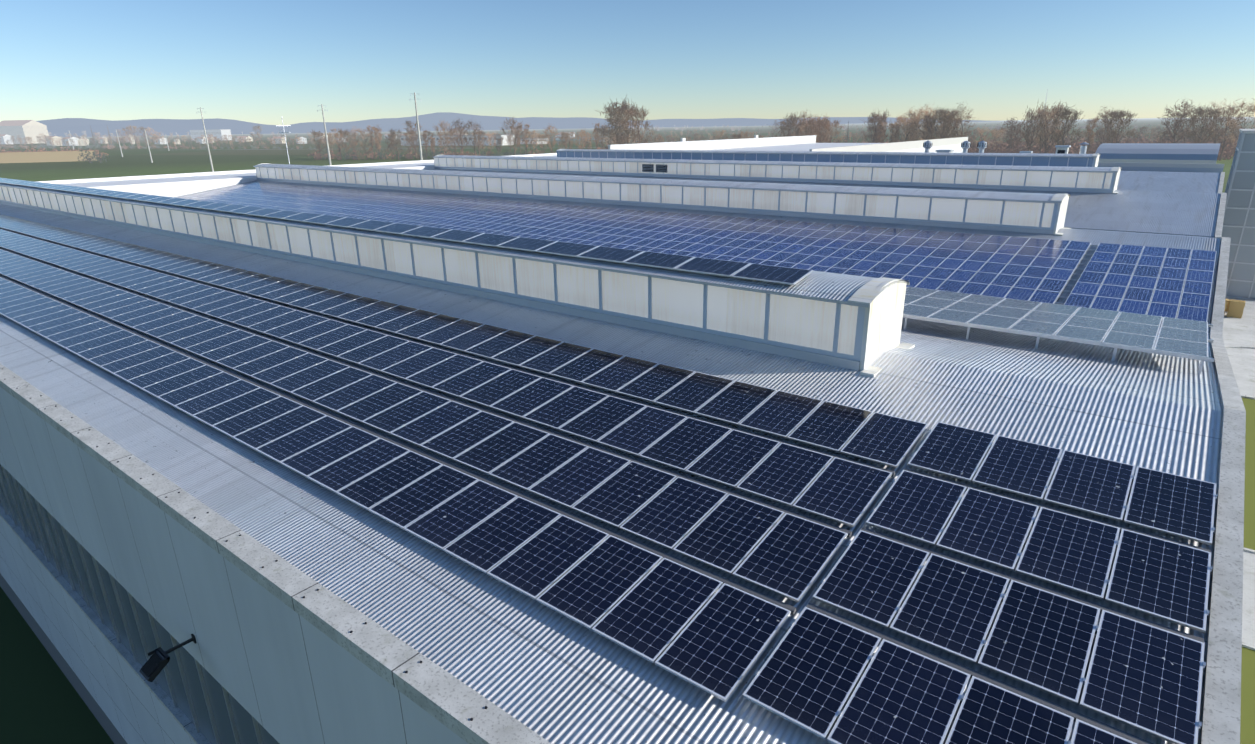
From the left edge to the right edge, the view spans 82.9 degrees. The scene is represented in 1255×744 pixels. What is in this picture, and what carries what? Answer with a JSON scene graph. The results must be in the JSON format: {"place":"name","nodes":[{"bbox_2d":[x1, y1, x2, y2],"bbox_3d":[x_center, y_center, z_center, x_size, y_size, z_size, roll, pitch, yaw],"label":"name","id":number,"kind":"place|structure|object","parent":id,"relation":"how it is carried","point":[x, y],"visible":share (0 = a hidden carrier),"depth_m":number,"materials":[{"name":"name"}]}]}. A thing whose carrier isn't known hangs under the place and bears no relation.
{"place":"outdoors","nodes":[
{"label":"outdoors","id":0,"kind":"place"},
{"bbox_2d":[0,150,96,162],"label":"field","id":1,"kind":"structure","parent":0,"point":[38,156],"depth_m":562.66,"materials":[{"name":"brown"}]},
{"bbox_2d":[0,586,113,743],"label":"grass","id":2,"kind":"structure","parent":0,"point":[42,701],"depth_m":27.09,"materials":[{"name":"green plant"}]},
{"bbox_2d":[37,112,989,136],"bbox_3d":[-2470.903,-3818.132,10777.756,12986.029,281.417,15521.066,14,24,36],"label":"hills","id":3,"kind":"structure","parent":0,"point":[78,126],"depth_m":8095.64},
{"bbox_2d":[0,153,1245,743],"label":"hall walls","id":4,"kind":"structure","parent":0,"point":[276,655],"depth_m":13.15,"materials":[{"name":"metal"}]},
{"bbox_2d":[0,464,279,743],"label":"window wall","id":5,"kind":"structure","parent":4,"relation":"attached to","point":[200,703],"depth_m":18.77,"materials":[{"name":"grey glass"}]},
{"bbox_2d":[139,633,196,681],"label":"floodlight","id":6,"kind":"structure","parent":4,"relation":"attached to","point":[154,665],"depth_m":14.07,"materials":[{"name":"grey metal"}]},
{"bbox_2d":[0,178,1216,743],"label":"solar panels","id":7,"kind":"object","parent":4,"relation":"on","point":[1142,676],"visible":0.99,"depth_m":12.82,"materials":[{"name":"glass"}]},
{"bbox_2d":[0,169,1222,743],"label":"roof sheets","id":8,"kind":"object","parent":4,"relation":"on","point":[548,673],"visible":0.42,"depth_m":13.65,"materials":[{"name":"metal"}]},
{"bbox_2d":[0,183,914,376],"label":"roof monitor","id":9,"kind":"object","parent":8,"relation":"on","point":[852,322],"visible":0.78,"depth_m":20.19,"materials":[{"name":"metal"}]},
{"bbox_2d":[0,229,1210,743],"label":"cable channels","id":10,"kind":"object","parent":8,"relation":"on","point":[930,655],"visible":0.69,"depth_m":11.06,"materials":[{"name":"grey"}]},
{"bbox_2d":[2,267,1217,743],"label":"clamps and conduits","id":11,"kind":"object","parent":8,"relation":"on","point":[632,513],"visible":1,"depth_m":11.94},
{"bbox_2d":[253,163,1070,235],"bbox_3d":[-9.914,-15.217,57.477,79.360,1.822,2.750,14,24,36],"label":"roof monitor","id":12,"kind":"object","parent":8,"relation":"on","point":[1039,213],"visible":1,"depth_m":43.55,"materials":[{"name":"metal"}]},
{"bbox_2d":[221,188,1216,731],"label":"solar mounting rails","id":13,"kind":"object","parent":8,"relation":"on","point":[1203,360],"visible":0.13,"depth_m":17.66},
{"bbox_2d":[433,155,1121,193],"bbox_3d":[5.223,-21.740,75.604,79.360,1.822,2.750,14,24,36],"label":"roof monitor","id":14,"kind":"object","parent":8,"relation":"on","point":[1072,179],"visible":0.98,"depth_m":64.31,"materials":[{"name":"metal"}]},
{"bbox_2d":[556,149,1099,166],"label":"roof monitor","id":15,"kind":"object","parent":8,"relation":"on","point":[1048,159],"visible":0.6,"depth_m":86.44,"materials":[{"name":"metal"}]},
{"bbox_2d":[276,116,1087,172],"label":"roof vents and stacks","id":16,"kind":"object","parent":4,"relation":"on","point":[982,146],"visible":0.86,"depth_m":87.29,"materials":[{"name":"silver metal"}]},
{"bbox_2d":[0,117,1254,192],"bbox_3d":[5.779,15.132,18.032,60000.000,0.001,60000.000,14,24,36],"label":"ground","id":17,"kind":"structure","parent":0,"point":[135,161],"depth_m":759.78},
{"bbox_2d":[78,148,100,162],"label":"shrub","id":18,"kind":"object","parent":17,"relation":"on","point":[87,157],"visible":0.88,"depth_m":528.99,"materials":[{"name":"brown plant"}]},
{"bbox_2d":[91,152,108,162],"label":"shrub","id":19,"kind":"object","parent":17,"relation":"on","point":[100,160],"visible":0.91,"depth_m":529.96,"materials":[{"name":"brown plant"}]},
{"bbox_2d":[123,126,134,145],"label":"bare tree","id":20,"kind":"object","parent":17,"relation":"on","point":[128,136],"visible":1,"depth_m":1178.95,"materials":[{"name":"brown plant"}]},
{"bbox_2d":[197,107,213,171],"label":"power pole","id":21,"kind":"object","parent":17,"relation":"on","point":[200,108],"visible":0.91,"depth_m":353.99,"materials":[{"name":"grey concrete"}]},
{"bbox_2d":[0,120,603,145],"bbox_3d":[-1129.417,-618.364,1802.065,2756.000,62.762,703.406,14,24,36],"label":"village houses","id":22,"kind":"structure","parent":17,"relation":"on","point":[33,129],"depth_m":1794.97,"materials":[{"name":"beige paint"}]},
{"bbox_2d":[310,130,326,157],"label":"bare tree","id":23,"kind":"object","parent":17,"relation":"on","point":[316,134],"visible":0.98,"depth_m":530.98,"materials":[{"name":"brown plant"}]},
{"bbox_2d":[317,104,331,164],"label":"power pole","id":24,"kind":"object","parent":17,"relation":"on","point":[326,137],"visible":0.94,"depth_m":296.37,"materials":[{"name":"grey concrete"}]},
{"bbox_2d":[330,127,343,159],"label":"poplar tree","id":25,"kind":"object","parent":17,"relation":"on","point":[339,146],"visible":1,"depth_m":513.87,"materials":[{"name":"brown plant"}]},
{"bbox_2d":[338,128,352,152],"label":"bare tree","id":26,"kind":"object","parent":17,"relation":"on","point":[347,138],"visible":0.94,"depth_m":525.66,"materials":[{"name":"brown plant"}]},
{"bbox_2d":[344,128,361,152],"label":"bare tree","id":27,"kind":"object","parent":17,"relation":"on","point":[352,141],"visible":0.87,"depth_m":533.52,"materials":[{"name":"brown plant"}]},
{"bbox_2d":[353,127,374,159],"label":"bare tree","id":28,"kind":"object","parent":17,"relation":"on","point":[361,132],"visible":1,"depth_m":513.08,"materials":[{"name":"brown plant"}]},
{"bbox_2d":[371,127,381,158],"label":"poplar tree","id":29,"kind":"object","parent":17,"relation":"on","point":[378,146],"visible":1,"depth_m":513.50,"materials":[{"name":"brown plant"}]},
{"bbox_2d":[385,133,398,157],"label":"bare tree","id":30,"kind":"object","parent":17,"relation":"on","point":[389,145],"visible":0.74,"depth_m":508.98,"materials":[{"name":"brown plant"}]},
{"bbox_2d":[386,128,404,159],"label":"bare tree","id":31,"kind":"object","parent":17,"relation":"on","point":[393,137],"visible":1,"depth_m":496.01,"materials":[{"name":"brown plant"}]},
{"bbox_2d":[190,129,615,145],"bbox_3d":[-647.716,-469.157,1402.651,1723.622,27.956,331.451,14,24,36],"label":"distant sheds","id":32,"kind":"object","parent":17,"relation":"on","point":[217,133],"visible":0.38,"depth_m":922.26,"materials":[{"name":"white paint"}]},
{"bbox_2d":[403,129,416,158],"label":"bare tree","id":33,"kind":"object","parent":17,"relation":"on","point":[410,135],"visible":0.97,"depth_m":515.25,"materials":[{"name":"brown plant"}]},
{"bbox_2d":[403,120,423,157],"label":"bare tree","id":34,"kind":"object","parent":17,"relation":"on","point":[410,127],"visible":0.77,"depth_m":519.42,"materials":[{"name":"brown plant"}]},
{"bbox_2d":[409,92,422,159],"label":"power pole","id":35,"kind":"object","parent":17,"relation":"on","point":[420,149],"visible":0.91,"depth_m":252.80,"materials":[{"name":"grey concrete"}]},
{"bbox_2d":[421,129,428,156],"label":"poplar tree","id":36,"kind":"object","parent":17,"relation":"on","point":[424,135],"visible":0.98,"depth_m":539.09,"materials":[{"name":"brown plant"}]},
{"bbox_2d":[432,119,457,150],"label":"bare tree","id":37,"kind":"object","parent":17,"relation":"on","point":[446,139],"visible":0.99,"depth_m":513.14,"materials":[{"name":"brown plant"}]},
{"bbox_2d":[447,126,462,152],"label":"bare tree","id":38,"kind":"object","parent":17,"relation":"on","point":[456,131],"visible":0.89,"depth_m":521.98,"materials":[{"name":"brown plant"}]},
{"bbox_2d":[450,118,468,151],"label":"bare tree","id":39,"kind":"object","parent":17,"relation":"on","point":[461,134],"visible":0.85,"depth_m":531.90,"materials":[{"name":"brown plant"}]},
{"bbox_2d":[461,119,482,155],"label":"bare tree","id":40,"kind":"object","parent":17,"relation":"on","point":[475,133],"visible":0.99,"depth_m":487.89,"materials":[{"name":"brown plant"}]},
{"bbox_2d":[470,127,484,153],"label":"bare tree","id":41,"kind":"object","parent":17,"relation":"on","point":[478,139],"visible":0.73,"depth_m":502.14,"materials":[{"name":"brown plant"}]},
{"bbox_2d":[484,132,495,152],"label":"bare tree","id":42,"kind":"object","parent":17,"relation":"on","point":[488,136],"visible":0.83,"depth_m":538.48,"materials":[{"name":"brown plant"}]},
{"bbox_2d":[499,117,523,154],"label":"bare tree","id":43,"kind":"object","parent":17,"relation":"on","point":[515,133],"visible":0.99,"depth_m":483.48,"materials":[{"name":"brown plant"}]},
{"bbox_2d":[520,124,529,152],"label":"poplar tree","id":44,"kind":"object","parent":17,"relation":"on","point":[526,133],"visible":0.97,"depth_m":504.31,"materials":[{"name":"brown plant"}]},
{"bbox_2d":[524,130,536,150],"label":"bare tree","id":45,"kind":"object","parent":17,"relation":"on","point":[529,133],"visible":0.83,"depth_m":530.40,"materials":[{"name":"brown plant"}]},
{"bbox_2d":[542,124,558,152],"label":"bare tree","id":46,"kind":"object","parent":17,"relation":"on","point":[548,137],"visible":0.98,"depth_m":490.31,"materials":[{"name":"brown plant"}]},
{"bbox_2d":[557,133,567,148],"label":"bare tree","id":47,"kind":"object","parent":17,"relation":"on","point":[562,142],"visible":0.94,"depth_m":483.11,"materials":[{"name":"brown plant"}]},
{"bbox_2d":[563,132,574,148],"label":"bare tree","id":48,"kind":"object","parent":17,"relation":"on","point":[570,135],"visible":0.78,"depth_m":510.33,"materials":[{"name":"brown plant"}]},
{"bbox_2d":[572,130,591,148],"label":"bare tree","id":49,"kind":"object","parent":17,"relation":"on","point":[581,142],"visible":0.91,"depth_m":467.87,"materials":[{"name":"brown plant"}]},
{"bbox_2d":[592,123,599,148],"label":"poplar tree","id":50,"kind":"object","parent":17,"relation":"on","point":[595,132],"visible":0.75,"depth_m":507.22,"materials":[{"name":"brown plant"}]},
{"bbox_2d":[595,125,610,148],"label":"bare tree","id":51,"kind":"object","parent":17,"relation":"on","point":[597,135],"visible":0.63,"depth_m":493.69,"materials":[{"name":"brown plant"}]},
{"bbox_2d":[597,95,629,144],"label":"bare tree","id":52,"kind":"object","parent":17,"relation":"on","point":[613,105],"visible":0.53,"depth_m":443.12,"materials":[{"name":"brown plant"}]},
{"bbox_2d":[605,104,635,143],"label":"bare tree","id":53,"kind":"object","parent":17,"relation":"on","point":[614,111],"visible":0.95,"depth_m":430.11,"materials":[{"name":"brown plant"}]},
{"bbox_2d":[605,101,635,143],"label":"bare tree","id":54,"kind":"object","parent":17,"relation":"on","point":[622,137],"visible":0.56,"depth_m":438.73,"materials":[{"name":"brown plant"}]},
{"bbox_2d":[613,100,640,143],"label":"bare tree","id":55,"kind":"object","parent":17,"relation":"on","point":[631,125],"visible":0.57,"depth_m":438.40,"materials":[{"name":"brown plant"}]},
{"bbox_2d":[626,104,657,143],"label":"bare tree","id":56,"kind":"object","parent":17,"relation":"on","point":[638,115],"visible":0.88,"depth_m":439.77,"materials":[{"name":"brown plant"}]},
{"bbox_2d":[773,112,806,136],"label":"bare tree","id":57,"kind":"object","parent":17,"relation":"on","point":[793,123],"visible":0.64,"depth_m":392.20,"materials":[{"name":"brown plant"}]},
{"bbox_2d":[780,114,799,136],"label":"bare tree","id":58,"kind":"object","parent":17,"relation":"on","point":[789,128],"visible":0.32,"depth_m":408.53,"materials":[{"name":"brown plant"}]},
{"bbox_2d":[792,109,819,141],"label":"bare tree","id":59,"kind":"object","parent":17,"relation":"on","point":[805,131],"visible":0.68,"depth_m":389.45,"materials":[{"name":"brown plant"}]},
{"bbox_2d":[811,119,834,142],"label":"bare tree","id":60,"kind":"object","parent":17,"relation":"on","point":[824,124],"visible":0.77,"depth_m":395.06,"materials":[{"name":"brown plant"}]},
{"bbox_2d":[822,116,844,142],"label":"bare tree","id":61,"kind":"object","parent":17,"relation":"on","point":[835,125],"visible":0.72,"depth_m":412.51,"materials":[{"name":"brown plant"}]},
{"bbox_2d":[862,111,886,142],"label":"bare tree","id":62,"kind":"object","parent":17,"relation":"on","point":[873,115],"visible":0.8,"depth_m":392.82,"materials":[{"name":"brown plant"}]},
{"bbox_2d":[861,109,890,142],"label":"bare tree","id":63,"kind":"object","parent":17,"relation":"on","point":[877,116],"visible":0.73,"depth_m":394.81,"materials":[{"name":"brown plant"}]},
{"bbox_2d":[868,119,888,142],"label":"bare tree","id":64,"kind":"object","parent":17,"relation":"on","point":[880,130],"visible":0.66,"depth_m":392.18,"materials":[{"name":"brown plant"}]},
{"bbox_2d":[875,120,886,142],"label":"poplar tree","id":65,"kind":"object","parent":17,"relation":"on","point":[879,131],"visible":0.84,"depth_m":390.87,"materials":[{"name":"brown plant"}]},
{"bbox_2d":[887,115,901,142],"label":"poplar tree","id":66,"kind":"object","parent":17,"relation":"on","point":[890,128],"visible":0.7,"depth_m":375.33,"materials":[{"name":"brown plant"}]},
{"bbox_2d":[892,112,922,141],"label":"bare tree","id":67,"kind":"object","parent":17,"relation":"on","point":[910,122],"visible":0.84,"depth_m":368.15,"materials":[{"name":"brown plant"}]},
{"bbox_2d":[895,116,927,140],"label":"bare tree","id":68,"kind":"object","parent":17,"relation":"on","point":[902,126],"visible":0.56,"depth_m":372.72,"materials":[{"name":"brown plant"}]},
{"bbox_2d":[902,106,930,139],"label":"bare tree","id":69,"kind":"object","parent":17,"relation":"on","point":[909,111],"visible":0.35,"depth_m":392.94,"materials":[{"name":"brown plant"}]},
{"bbox_2d":[608,135,1224,172],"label":"halls","id":70,"kind":"object","parent":17,"relation":"on","point":[1180,157],"visible":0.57,"depth_m":120.44,"materials":[{"name":"white paint"}]},
{"bbox_2d":[909,104,939,135],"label":"bare tree","id":71,"kind":"object","parent":17,"relation":"on","point":[925,116],"visible":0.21,"depth_m":380.63,"materials":[{"name":"brown plant"}]},
{"bbox_2d":[923,115,935,139],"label":"poplar tree","id":72,"kind":"object","parent":17,"relation":"on","point":[926,129],"visible":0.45,"depth_m":372.12,"materials":[{"name":"brown plant"}]},
{"bbox_2d":[914,107,945,139],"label":"bare tree","id":73,"kind":"object","parent":17,"relation":"on","point":[928,114],"visible":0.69,"depth_m":368.38,"materials":[{"name":"brown plant"}]},
{"bbox_2d":[927,106,961,138],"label":"bare tree","id":74,"kind":"object","parent":17,"relation":"on","point":[943,110],"visible":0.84,"depth_m":362.94,"materials":[{"name":"brown plant"}]},
{"bbox_2d":[929,109,961,137],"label":"bare tree","id":75,"kind":"object","parent":17,"relation":"on","point":[947,124],"visible":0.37,"depth_m":368.79,"materials":[{"name":"brown plant"}]},
{"bbox_2d":[946,101,978,145],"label":"bare tree","id":76,"kind":"object","parent":17,"relation":"on","point":[964,117],"visible":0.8,"depth_m":357.75,"materials":[{"name":"brown plant"}]},
{"bbox_2d":[985,129,1004,147],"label":"bare tree","id":77,"kind":"object","parent":17,"relation":"on","point":[994,135],"visible":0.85,"depth_m":396.64,"materials":[{"name":"brown plant"}]},
{"bbox_2d":[1000,117,1022,148],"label":"bare tree","id":78,"kind":"object","parent":17,"relation":"on","point":[1011,127],"visible":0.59,"depth_m":422.59,"materials":[{"name":"brown plant"}]},
{"bbox_2d":[1005,124,1027,148],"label":"bare tree","id":79,"kind":"object","parent":17,"relation":"on","point":[1011,136],"visible":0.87,"depth_m":400.67,"materials":[{"name":"brown plant"}]},
{"bbox_2d":[1012,111,1052,148],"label":"bare tree","id":80,"kind":"object","parent":17,"relation":"on","point":[1030,137],"visible":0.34,"depth_m":373.92,"materials":[{"name":"brown plant"}]},
{"bbox_2d":[1020,105,1046,150],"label":"bare tree","id":81,"kind":"object","parent":17,"relation":"on","point":[1030,127],"visible":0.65,"depth_m":358.67,"materials":[{"name":"brown plant"}]},
{"bbox_2d":[1026,108,1064,152],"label":"bare tree","id":82,"kind":"object","parent":17,"relation":"on","point":[1046,139],"visible":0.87,"depth_m":348.94,"materials":[{"name":"brown plant"}]},
{"bbox_2d":[1030,100,1064,152],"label":"bare tree","id":83,"kind":"object","parent":17,"relation":"on","point":[1044,123],"visible":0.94,"depth_m":348.30,"materials":[{"name":"brown plant"}]},
{"bbox_2d":[1035,103,1077,150],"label":"bare tree","id":84,"kind":"object","parent":17,"relation":"on","point":[1049,146],"visible":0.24,"depth_m":364.19,"materials":[{"name":"brown plant"}]},
{"bbox_2d":[1050,105,1074,144],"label":"bare tree","id":85,"kind":"object","parent":17,"relation":"on","point":[1062,127],"visible":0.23,"depth_m":355.06,"materials":[{"name":"brown plant"}]},
{"bbox_2d":[1048,105,1086,144],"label":"bare tree","id":86,"kind":"object","parent":17,"relation":"on","point":[1068,113],"visible":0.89,"depth_m":343.85,"materials":[{"name":"brown plant"}]},
{"bbox_2d":[1082,116,1099,153],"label":"poplar tree","id":87,"kind":"object","parent":17,"relation":"on","point":[1089,137],"visible":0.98,"depth_m":343.21,"materials":[{"name":"brown plant"}]},
{"bbox_2d":[1093,106,1118,142],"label":"bare tree","id":88,"kind":"object","parent":17,"relation":"on","point":[1102,136],"visible":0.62,"depth_m":365.97,"materials":[{"name":"brown plant"}]},
{"bbox_2d":[1089,107,1128,144],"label":"bare tree","id":89,"kind":"object","parent":17,"relation":"on","point":[1108,130],"visible":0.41,"depth_m":366.25,"materials":[{"name":"brown plant"}]},
{"bbox_2d":[1102,110,1139,142],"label":"bare tree","id":90,"kind":"object","parent":17,"relation":"on","point":[1120,115],"visible":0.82,"depth_m":347.71,"materials":[{"name":"brown plant"}]},
{"bbox_2d":[1158,109,1191,142],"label":"bare tree","id":91,"kind":"object","parent":17,"relation":"on","point":[1179,125],"visible":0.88,"depth_m":349.02,"materials":[{"name":"brown plant"}]},
{"bbox_2d":[1154,99,1198,142],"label":"bare tree","id":92,"kind":"object","parent":17,"relation":"on","point":[1176,121],"visible":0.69,"depth_m":352.99,"materials":[{"name":"brown plant"}]},
{"bbox_2d":[1171,106,1200,142],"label":"bare tree","id":93,"kind":"object","parent":17,"relation":"on","point":[1184,139],"visible":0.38,"depth_m":353.38,"materials":[{"name":"brown plant"}]},
{"bbox_2d":[1176,105,1225,142],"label":"bare tree","id":94,"kind":"object","parent":17,"relation":"on","point":[1210,129],"visible":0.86,"depth_m":332.94,"materials":[{"name":"brown plant"}]},
{"bbox_2d":[1183,102,1222,142],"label":"bare tree","id":95,"kind":"object","parent":17,"relation":"on","point":[1199,113],"visible":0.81,"depth_m":334.80,"materials":[{"name":"brown plant"}]},
{"bbox_2d":[1202,98,1241,144],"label":"bare tree","id":96,"kind":"object","parent":17,"relation":"on","point":[1214,140],"visible":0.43,"depth_m":350.53,"materials":[{"name":"brown plant"}]},
{"bbox_2d":[1208,103,1245,160],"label":"bare tree","id":97,"kind":"object","parent":17,"relation":"on","point":[1229,131],"visible":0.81,"depth_m":340.67,"materials":[{"name":"brown plant"}]},
{"bbox_2d":[1219,144,1236,159],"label":"tree","id":98,"kind":"object","parent":17,"relation":"on","point":[1231,153],"visible":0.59,"depth_m":351.92,"materials":[{"name":"brown plant"}]},
{"bbox_2d":[1222,129,1254,299],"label":"glazed stair tower","id":99,"kind":"structure","parent":17,"relation":"on","point":[1238,228],"depth_m":82.10,"materials":[{"name":"grey glass"}]},
{"bbox_2d":[1222,99,1254,149],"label":"bare tree","id":100,"kind":"object","parent":17,"relation":"on","point":[1242,106],"visible":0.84,"depth_m":325.82,"materials":[{"name":"brown plant"}]},
{"bbox_2d":[1223,297,1254,743],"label":"pavement","id":101,"kind":"structure","parent":17,"relation":"on","point":[1239,337],"depth_m":40.50,"materials":[{"name":"concrete"}]},
{"bbox_2d":[1224,298,1245,317],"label":"pallet stacks","id":102,"kind":"object","parent":101,"relation":"on","point":[1234,308],"visible":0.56,"depth_m":75.49,"materials":[{"name":"brown wood"}]},
{"bbox_2d":[0,0,1254,124],"label":"sky","id":103,"kind":"structure","parent":0,"point":[253,61],"materials":[{"name":"blue"}]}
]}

